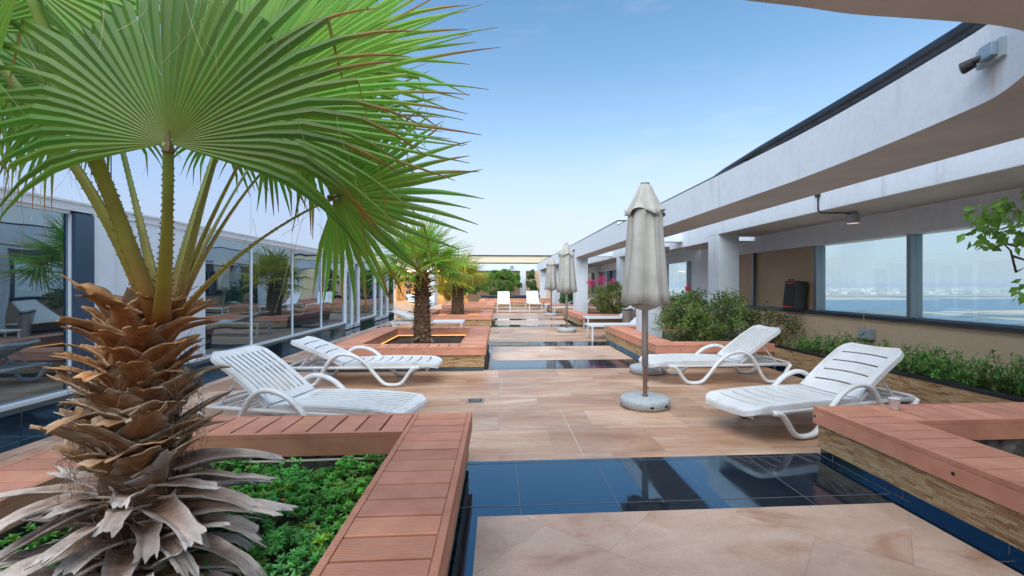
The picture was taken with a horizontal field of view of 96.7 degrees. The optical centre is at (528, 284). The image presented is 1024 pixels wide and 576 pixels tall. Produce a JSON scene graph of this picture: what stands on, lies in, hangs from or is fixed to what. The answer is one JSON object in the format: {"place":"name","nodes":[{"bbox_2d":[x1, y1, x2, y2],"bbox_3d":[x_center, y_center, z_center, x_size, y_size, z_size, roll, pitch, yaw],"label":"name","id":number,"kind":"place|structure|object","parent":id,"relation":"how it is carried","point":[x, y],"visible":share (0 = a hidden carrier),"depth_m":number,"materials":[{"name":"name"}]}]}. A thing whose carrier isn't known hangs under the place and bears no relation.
{"place":"outdoors","nodes":[
{"label":"outdoors","id":0,"kind":"place"},
{"bbox_2d":[0,300,885,465],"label":"deck floor","id":1,"kind":"structure","parent":0,"point":[519,417],"depth_m":4.90,"materials":[{"name":"beige tile"}]},
{"bbox_2d":[0,0,394,433],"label":"glass building","id":2,"kind":"structure","parent":1,"relation":"on","point":[38,292],"depth_m":5.96,"materials":[{"name":"white"}]},
{"bbox_2d":[345,259,359,328],"bbox_3d":[-5.394,0.293,13.942,0.162,2.055,1.330,0,0,-4],"label":"door","id":3,"kind":"structure","parent":2,"relation":"in","point":[352,321],"depth_m":13.91,"materials":[{"name":"glass"}]},
{"bbox_2d":[375,265,388,320],"bbox_3d":[-5.624,0.293,17.444,0.162,2.055,1.910,0,0,-4],"label":"door","id":4,"kind":"structure","parent":2,"relation":"in","point":[381,299],"depth_m":17.41,"materials":[{"name":"glass"}]},
{"bbox_2d":[0,300,451,460],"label":"stone edge band","id":5,"kind":"object","parent":1,"relation":"on","point":[24,448],"visible":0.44,"depth_m":3.99,"materials":[{"name":"stone"}]},
{"bbox_2d":[0,412,471,575],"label":"planter","id":6,"kind":"object","parent":1,"relation":"on","point":[401,519],"visible":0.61,"depth_m":2.38,"materials":[{"name":"brown wood"}]},
{"bbox_2d":[0,453,385,575],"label":"ground cover","id":7,"kind":"object","parent":6,"relation":"in","point":[339,494],"visible":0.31,"depth_m":2.36,"materials":[{"name":"green plant"}]},
{"bbox_2d":[0,0,499,575],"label":"fan palm","id":8,"kind":"object","parent":6,"relation":"in","point":[284,92],"visible":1,"depth_m":1.65,"materials":[{"name":"green plant"}]},
{"bbox_2d":[197,345,426,416],"bbox_3d":[-1.974,0.981,4.218,1.982,0.740,0.736,0,0,10],"label":"sun lounger","id":9,"kind":"object","parent":1,"relation":"on","point":[306,398],"visible":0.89,"depth_m":4.14,"materials":[{"name":"white plastic"}]},
{"bbox_2d":[286,336,442,386],"bbox_3d":[-2.222,1.044,6.305,1.980,0.614,0.736,0,0,-3],"label":"sun lounger","id":10,"kind":"object","parent":1,"relation":"on","point":[346,360],"visible":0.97,"depth_m":6.06,"materials":[{"name":"white plastic"}]},
{"bbox_2d":[405,294,414,306],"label":"sling lounger","id":11,"kind":"object","parent":1,"relation":"on","point":[408,295],"visible":0.37,"depth_m":27.37,"materials":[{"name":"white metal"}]},
{"bbox_2d":[391,310,464,326],"bbox_3d":[-2.695,1.024,12.350,1.900,0.652,0.700,0,0,-4],"label":"sling lounger","id":12,"kind":"object","parent":1,"relation":"on","point":[409,316],"visible":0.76,"depth_m":12.10,"materials":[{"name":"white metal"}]},
{"bbox_2d":[437,282,452,300],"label":"bush","id":13,"kind":"object","parent":1,"relation":"on","point":[447,296],"visible":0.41,"depth_m":34.86,"materials":[{"name":"green plant"}]},
{"bbox_2d":[449,273,480,298],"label":"bush","id":14,"kind":"object","parent":1,"relation":"on","point":[471,290],"visible":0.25,"depth_m":31.53,"materials":[{"name":"green plant"}]},
{"bbox_2d":[466,398,484,402],"bbox_3d":[-0.617,1.345,5.271,0.210,0.011,0.210,0,0,-4],"label":"floor drain","id":15,"kind":"object","parent":1,"relation":"in","point":[474,400],"visible":1,"depth_m":5.25,"materials":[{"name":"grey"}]},
{"bbox_2d":[415,262,537,302],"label":"portico","id":16,"kind":"structure","parent":1,"relation":"on","point":[522,268],"depth_m":33.00,"materials":[{"name":"white paint"}]},
{"bbox_2d":[479,269,522,294],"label":"bush","id":17,"kind":"object","parent":1,"relation":"on","point":[508,277],"visible":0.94,"depth_m":31.83,"materials":[{"name":"green plant"}]},
{"bbox_2d":[497,291,510,309],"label":"sling lounger","id":18,"kind":"object","parent":1,"relation":"on","point":[503,297],"visible":0.95,"depth_m":25.01,"materials":[{"name":"white metal"}]},
{"bbox_2d":[480,295,539,297],"bbox_3d":[-1.274,1.050,31.534,4.090,0.600,0.580,0,0,-4],"label":"granite bench","id":19,"kind":"object","parent":1,"relation":"on","point":[496,296],"visible":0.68,"depth_m":31.24,"materials":[{"name":"black stone"}]},
{"bbox_2d":[0,300,1023,575],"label":"granite floor band","id":20,"kind":"object","parent":1,"relation":"on","point":[656,484],"visible":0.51,"depth_m":3.07,"materials":[{"name":"black stone"}]},
{"bbox_2d":[326,326,489,372],"bbox_3d":[-2.003,1.159,8.747,2.452,0.382,3.522,0,0,-4],"label":"planter","id":21,"kind":"object","parent":20,"relation":"on","point":[458,348],"visible":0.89,"depth_m":7.21,"materials":[{"name":"brown wood"}]},
{"bbox_2d":[357,212,483,343],"bbox_3d":[-1.996,-0.133,8.573,2.432,2.646,2.199,0,0,-4],"label":"fan palm","id":22,"kind":"object","parent":21,"relation":"in","point":[422,324],"visible":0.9,"depth_m":8.50,"materials":[{"name":"green plant"}]},
{"bbox_2d":[413,309,492,327],"bbox_3d":[-2.468,1.159,15.821,2.452,0.382,3.502,0,0,-4],"label":"planter","id":23,"kind":"object","parent":20,"relation":"on","point":[477,317],"visible":0.74,"depth_m":14.15,"materials":[{"name":"orange wood"}]},
{"bbox_2d":[429,245,493,314],"bbox_3d":[-2.419,-0.139,15.780,2.505,2.538,2.697,0,0,-26],"label":"fan palm","id":24,"kind":"object","parent":23,"relation":"in","point":[457,307],"visible":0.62,"depth_m":15.60,"materials":[{"name":"green plant"}]},
{"bbox_2d":[441,302,494,312],"bbox_3d":[-2.933,1.159,22.906,2.452,0.382,3.502,0,0,-4],"label":"planter","id":25,"kind":"object","parent":20,"relation":"on","point":[479,305],"visible":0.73,"depth_m":21.23,"materials":[{"name":"orange wood"}]},
{"bbox_2d":[2,310,1014,561],"bbox_3d":[-2.030,1.345,15.901,7.032,0.002,48.000,0,0,-4],"label":"granite grout line","id":26,"kind":"object","parent":20,"relation":"on","point":[608,460],"visible":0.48,"depth_m":3.35,"materials":[{"name":"grey"}]},
{"bbox_2d":[479,298,549,306],"bbox_3d":[-0.271,1.159,29.445,5.722,0.382,3.602,0,0,-4],"label":"planter","id":27,"kind":"object","parent":1,"relation":"on","point":[517,301],"visible":0.56,"depth_m":27.66,"materials":[{"name":"orange wood"}]},
{"bbox_2d":[496,309,547,311],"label":"stone floor panel","id":28,"kind":"structure","parent":1,"relation":"on","point":[524,310],"depth_m":23.34,"materials":[{"name":"stone"}]},
{"bbox_2d":[495,320,568,324],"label":"stone floor panel","id":29,"kind":"structure","parent":1,"relation":"on","point":[519,322],"depth_m":16.02,"materials":[{"name":"stone"}]},
{"bbox_2d":[525,269,538,292],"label":"bush","id":30,"kind":"object","parent":1,"relation":"on","point":[532,286],"visible":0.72,"depth_m":31.87,"materials":[{"name":"green plant"}]},
{"bbox_2d":[525,291,541,309],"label":"sling lounger","id":31,"kind":"object","parent":1,"relation":"on","point":[532,297],"visible":0.94,"depth_m":25.02,"materials":[{"name":"white metal"}]},
{"bbox_2d":[501,377,584,457],"bbox_3d":[-0.074,1.349,5.336,0.532,0.003,3.736,0,0,-19],"label":"floor expansion joint","id":32,"kind":"object","parent":1,"relation":"on","point":[563,416],"visible":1,"depth_m":4.32,"materials":[{"name":"beige"}]},
{"bbox_2d":[544,257,557,315],"bbox_3d":[0.960,0.089,19.510,0.570,2.522,0.556,0,0,15],"label":"parasol","id":33,"kind":"object","parent":1,"relation":"on","point":[551,282],"visible":1,"depth_m":19.34,"materials":[{"name":"fabric"}]},
{"bbox_2d":[544,301,572,310],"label":"sling lounger","id":34,"kind":"object","parent":1,"relation":"on","point":[569,302],"visible":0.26,"depth_m":23.06,"materials":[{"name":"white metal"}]},
{"bbox_2d":[492,346,631,360],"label":"stone floor panel","id":35,"kind":"structure","parent":1,"relation":"on","point":[555,353],"depth_m":8.85,"materials":[{"name":"stone"}]},
{"bbox_2d":[556,243,576,332],"bbox_3d":[1.083,0.089,12.949,0.595,2.522,0.540,0,0,23],"label":"parasol","id":36,"kind":"object","parent":1,"relation":"on","point":[566,284],"visible":1,"depth_m":12.79,"materials":[{"name":"fabric"}]},
{"bbox_2d":[544,302,592,312],"bbox_3d":[1.992,1.159,23.229,2.022,0.382,3.502,0,0,-4],"label":"planter","id":37,"kind":"object","parent":1,"relation":"on","point":[558,310],"visible":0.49,"depth_m":21.54,"materials":[{"name":"brown wood"}]},
{"bbox_2d":[559,292,572,303],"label":"bush","id":38,"kind":"object","parent":37,"relation":"on","point":[570,297],"visible":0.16,"depth_m":22.56,"materials":[{"name":"green plant"}]},
{"bbox_2d":[552,298,595,312],"bbox_3d":[1.989,0.978,20.073,1.900,0.745,0.700,0,0,-4],"label":"sling lounger","id":39,"kind":"object","parent":1,"relation":"on","point":[591,307],"visible":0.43,"depth_m":20.20,"materials":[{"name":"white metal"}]},
{"bbox_2d":[563,309,635,326],"bbox_3d":[2.457,1.159,16.145,2.022,0.382,3.502,0,0,-4],"label":"planter","id":40,"kind":"object","parent":1,"relation":"on","point":[575,317],"visible":0.6,"depth_m":14.60,"materials":[{"name":"brown wood"}]},
{"bbox_2d":[587,275,629,313],"bbox_3d":[2.972,0.393,15.508,1.886,1.473,1.844,0,0,16],"label":"flowering bush","id":41,"kind":"object","parent":40,"relation":"in","point":[606,305],"visible":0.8,"depth_m":15.26,"materials":[{"name":"green plant"}]},
{"bbox_2d":[582,305,635,329],"bbox_3d":[2.642,0.915,13.953,1.900,0.869,0.700,0,0,-4],"label":"sling lounger","id":42,"kind":"object","parent":1,"relation":"on","point":[603,317],"visible":0.42,"depth_m":13.66,"materials":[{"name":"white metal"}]},
{"bbox_2d":[585,317,663,339],"bbox_3d":[2.409,0.925,11.382,1.900,0.850,0.700,0,0,-4],"label":"sling lounger","id":43,"kind":"object","parent":1,"relation":"on","point":[632,322],"visible":0.32,"depth_m":11.16,"materials":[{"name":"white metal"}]},
{"bbox_2d":[622,308,632,322],"bbox_3d":[2.947,1.030,13.572,0.335,0.640,0.335,0,0,-4],"label":"ash bin","id":44,"kind":"object","parent":1,"relation":"on","point":[627,315],"visible":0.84,"depth_m":13.44,"materials":[{"name":"grey metal"}]},
{"bbox_2d":[620,182,670,411],"bbox_3d":[1.298,0.109,5.040,0.556,2.482,0.547,0,0,12],"label":"parasol","id":45,"kind":"object","parent":1,"relation":"on","point":[645,288],"visible":1,"depth_m":4.88,"materials":[{"name":"fabric"}]},
{"bbox_2d":[629,353,664,375],"bbox_3d":[1.818,1.200,6.954,0.540,0.301,0.540,0,0,-4],"label":"umbrella stand","id":46,"kind":"object","parent":1,"relation":"on","point":[636,368],"visible":0.45,"depth_m":6.75,"materials":[{"name":"concrete"}]},
{"bbox_2d":[605,325,774,367],"bbox_3d":[2.921,1.159,9.070,2.022,0.382,3.522,0,0,-4],"label":"planter","id":47,"kind":"object","parent":1,"relation":"on","point":[627,338],"visible":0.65,"depth_m":7.72,"materials":[{"name":"brown wood"}]},
{"bbox_2d":[651,286,760,340],"bbox_3d":[3.192,0.571,8.245,1.860,1.101,1.372,0,0,16],"label":"bush","id":48,"kind":"object","parent":47,"relation":"on","point":[696,325],"visible":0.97,"depth_m":8.04,"materials":[{"name":"green plant"}]},
{"bbox_2d":[742,301,805,346],"bbox_3d":[4.260,0.708,7.993,1.056,0.818,0.959,0,0,28],"label":"bush","id":49,"kind":"object","parent":47,"relation":"in","point":[779,339],"visible":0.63,"depth_m":7.91,"materials":[{"name":"green plant"}]},
{"bbox_2d":[639,325,791,384],"bbox_3d":[2.614,0.976,6.482,1.982,0.751,0.736,0,0,-5],"label":"sun lounger","id":50,"kind":"object","parent":1,"relation":"on","point":[727,355],"visible":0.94,"depth_m":6.32,"materials":[{"name":"white plastic"}]},
{"bbox_2d":[473,503,1022,575],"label":"stone floor panel","id":51,"kind":"structure","parent":1,"relation":"on","point":[882,539],"depth_m":2.35,"materials":[{"name":"stone"}]},
{"bbox_2d":[538,0,1023,339],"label":"pergola","id":52,"kind":"object","parent":1,"relation":"on","point":[929,124],"visible":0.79,"depth_m":3.96,"materials":[{"name":"white paint"}]},
{"bbox_2d":[815,194,859,223],"bbox_3d":[4.167,-1.036,6.136,0.600,0.427,0.160,0,0,-4],"label":"ceiling lamp","id":53,"kind":"object","parent":52,"relation":"attached to","point":[852,217],"visible":0.97,"depth_m":6.11,"materials":[{"name":"grey metal"}]},
{"bbox_2d":[958,35,1006,73],"bbox_3d":[2.364,-1.191,2.381,0.129,0.120,0.181,0,0,10],"label":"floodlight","id":54,"kind":"object","parent":52,"relation":"attached to","point":[990,53],"visible":1,"depth_m":2.36,"materials":[{"name":"grey metal"}]},
{"bbox_2d":[588,187,1023,385],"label":"window wall","id":55,"kind":"structure","parent":1,"relation":"on","point":[770,265],"depth_m":6.68,"materials":[{"name":"beige paint"}]},
{"bbox_2d":[588,273,590,290],"bbox_3d":[3.624,-0.112,26.995,0.010,1.074,1.700,0,0,-4],"label":"window pane","id":56,"kind":"structure","parent":55,"relation":"in","point":[589,274],"depth_m":27.00,"materials":[{"name":"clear glass"}]},
{"bbox_2d":[593,272,597,291],"bbox_3d":[3.749,-0.112,25.100,0.010,1.074,1.700,0,0,-4],"label":"window pane","id":57,"kind":"structure","parent":55,"relation":"in","point":[595,275],"depth_m":25.33,"materials":[{"name":"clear glass"}]},
{"bbox_2d":[601,271,606,286],"bbox_3d":[3.873,-0.112,23.204,0.010,1.074,1.700,0,0,-4],"label":"window pane","id":58,"kind":"structure","parent":55,"relation":"in","point":[602,273],"depth_m":23.17,"materials":[{"name":"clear glass"}]},
{"bbox_2d":[609,270,615,292],"bbox_3d":[3.998,-0.112,21.308,0.010,1.074,1.700,0,0,-4],"label":"window pane","id":59,"kind":"structure","parent":55,"relation":"in","point":[612,274],"depth_m":21.55,"materials":[{"name":"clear glass"}]},
{"bbox_2d":[783,279,807,309],"bbox_3d":[4.703,0.179,8.043,0.258,0.547,0.420,0,0,4],"label":"loudspeaker","id":60,"kind":"object","parent":55,"relation":"on","point":[795,295],"visible":0.99,"depth_m":7.85,"materials":[{"name":"black plastic"}]},
{"bbox_2d":[858,315,874,339],"bbox_3d":[4.826,0.612,6.510,0.105,0.347,0.220,0,0,-4],"label":"junction box","id":61,"kind":"object","parent":55,"relation":"attached to","point":[863,333],"visible":0.93,"depth_m":6.46,"materials":[{"name":"grey"}]},
{"bbox_2d":[706,342,919,439],"bbox_3d":[2.716,0.987,4.409,1.980,0.729,0.736,0,0,-17],"label":"sun lounger","id":62,"kind":"object","parent":1,"relation":"on","point":[806,394],"visible":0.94,"depth_m":4.34,"materials":[{"name":"white plastic"}]},
{"bbox_2d":[775,345,1023,403],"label":"wall planter bed","id":63,"kind":"object","parent":1,"relation":"on","point":[926,389],"visible":0.41,"depth_m":4.84,"materials":[{"name":"black stone"}]},
{"bbox_2d":[786,330,840,351],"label":"bed plant","id":64,"kind":"object","parent":63,"relation":"on","point":[810,342],"visible":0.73,"depth_m":7.00,"materials":[{"name":"green plant"}]},
{"bbox_2d":[811,331,867,354],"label":"bed plant","id":65,"kind":"object","parent":63,"relation":"on","point":[826,351],"visible":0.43,"depth_m":6.53,"materials":[{"name":"green plant"}]},
{"bbox_2d":[827,331,890,352],"bbox_3d":[4.495,0.855,6.187,0.809,0.433,0.731,0,0,-30],"label":"bed plant","id":66,"kind":"object","parent":63,"relation":"on","point":[851,338],"visible":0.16,"depth_m":6.19,"materials":[{"name":"green plant"}]},
{"bbox_2d":[859,341,919,367],"bbox_3d":[4.528,0.892,5.738,0.630,0.363,0.669,0,0,29],"label":"bed plant","id":67,"kind":"object","parent":63,"relation":"in","point":[903,351],"visible":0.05,"depth_m":5.62,"materials":[{"name":"green plant"}]},
{"bbox_2d":[872,340,947,375],"bbox_3d":[4.468,0.868,5.324,0.892,0.408,0.634,0,0,-4],"label":"bed plant","id":68,"kind":"object","parent":63,"relation":"on","point":[900,364],"visible":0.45,"depth_m":5.30,"materials":[{"name":"green plant"}]},
{"bbox_2d":[902,343,977,381],"bbox_3d":[4.444,0.862,5.051,0.680,0.421,0.743,0,0,-4],"label":"bed plant","id":69,"kind":"object","parent":63,"relation":"on","point":[925,368],"visible":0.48,"depth_m":4.97,"materials":[{"name":"green plant"}]},
{"bbox_2d":[914,353,1009,388],"bbox_3d":[4.495,0.886,4.751,0.726,0.351,0.633,0,0,-19],"label":"bed plant","id":70,"kind":"object","parent":63,"relation":"on","point":[942,375],"visible":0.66,"depth_m":4.72,"materials":[{"name":"green plant"}]},
{"bbox_2d":[950,349,1023,393],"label":"bed plant","id":71,"kind":"object","parent":63,"relation":"in","point":[978,370],"visible":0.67,"depth_m":4.47,"materials":[{"name":"green plant"}]},
{"bbox_2d":[974,354,1023,396],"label":"bed plant","id":72,"kind":"object","parent":63,"relation":"on","point":[1019,370],"visible":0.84,"depth_m":4.28,"materials":[{"name":"green plant"}]},
{"bbox_2d":[998,374,1023,395],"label":"bed plant","id":73,"kind":"object","parent":63,"relation":"on","point":[1017,382],"visible":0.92,"depth_m":4.11,"materials":[{"name":"green plant"}]},
{"bbox_2d":[813,402,1023,561],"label":"planter","id":74,"kind":"object","parent":1,"relation":"on","point":[960,465],"visible":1,"depth_m":2.86,"materials":[{"name":"brown wood"}]},
{"bbox_2d":[888,397,900,409],"bbox_3d":[2.835,0.924,3.523,0.084,0.086,0.084,0,0,-4],"label":"cup","id":75,"kind":"object","parent":74,"relation":"on","point":[894,403],"visible":1,"depth_m":3.50,"materials":[{"name":"white plastic"}]},
{"bbox_2d":[957,188,1023,304],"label":"young tree","id":76,"kind":"object","parent":74,"relation":"on","point":[1000,212],"visible":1,"depth_m":2.67,"materials":[{"name":"green plant"}]},
{"bbox_2d":[394,255,551,300],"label":"building","id":77,"kind":"structure","parent":0,"point":[511,259],"depth_m":36.99,"materials":[{"name":"beige paint"}]},
{"bbox_2d":[195,0,1023,284],"label":"sky","id":78,"kind":"structure","parent":0,"point":[586,103],"materials":[{"name":"blue"}]},
{"bbox_2d":[671,296,1018,297],"bbox_3d":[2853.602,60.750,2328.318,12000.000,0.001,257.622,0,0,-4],"label":"water","id":79,"kind":"structure","parent":0,"point":[923,296],"depth_m":2259.27,"materials":[{"name":"blue liquid"}]},
{"bbox_2d":[669,285,1023,324],"bbox_3d":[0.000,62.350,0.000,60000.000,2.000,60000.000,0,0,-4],"label":"terrain","id":80,"kind":"structure","parent":0,"point":[856,292],"depth_m":2109.16,"materials":[{"name":"blue liquid"}]},
{"bbox_2d":[669,286,1023,294],"bbox_3d":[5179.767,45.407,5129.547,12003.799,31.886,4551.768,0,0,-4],"label":"distant city","id":81,"kind":"object","parent":80,"relation":"on","point":[865,290],"visible":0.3,"depth_m":3958.37},
{"bbox_2d":[826,299,1023,310],"bbox_3d":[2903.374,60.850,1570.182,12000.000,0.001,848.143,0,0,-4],"label":"water","id":82,"kind":"structure","parent":0,"point":[929,305],"depth_m":1303.77,"materials":[{"name":"blue liquid"}]},
{"bbox_2d":[899,315,1023,316],"bbox_3d":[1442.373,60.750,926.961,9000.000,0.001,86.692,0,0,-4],"label":"water","id":83,"kind":"structure","parent":0,"point":[968,315],"depth_m":884.88,"materials":[{"name":"blue liquid"}]},
{"bbox_2d":[975,321,1023,323],"bbox_3d":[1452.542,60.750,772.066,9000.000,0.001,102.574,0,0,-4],"label":"water","id":84,"kind":"structure","parent":0,"point":[1011,322],"depth_m":722.87,"materials":[{"name":"blue liquid"}]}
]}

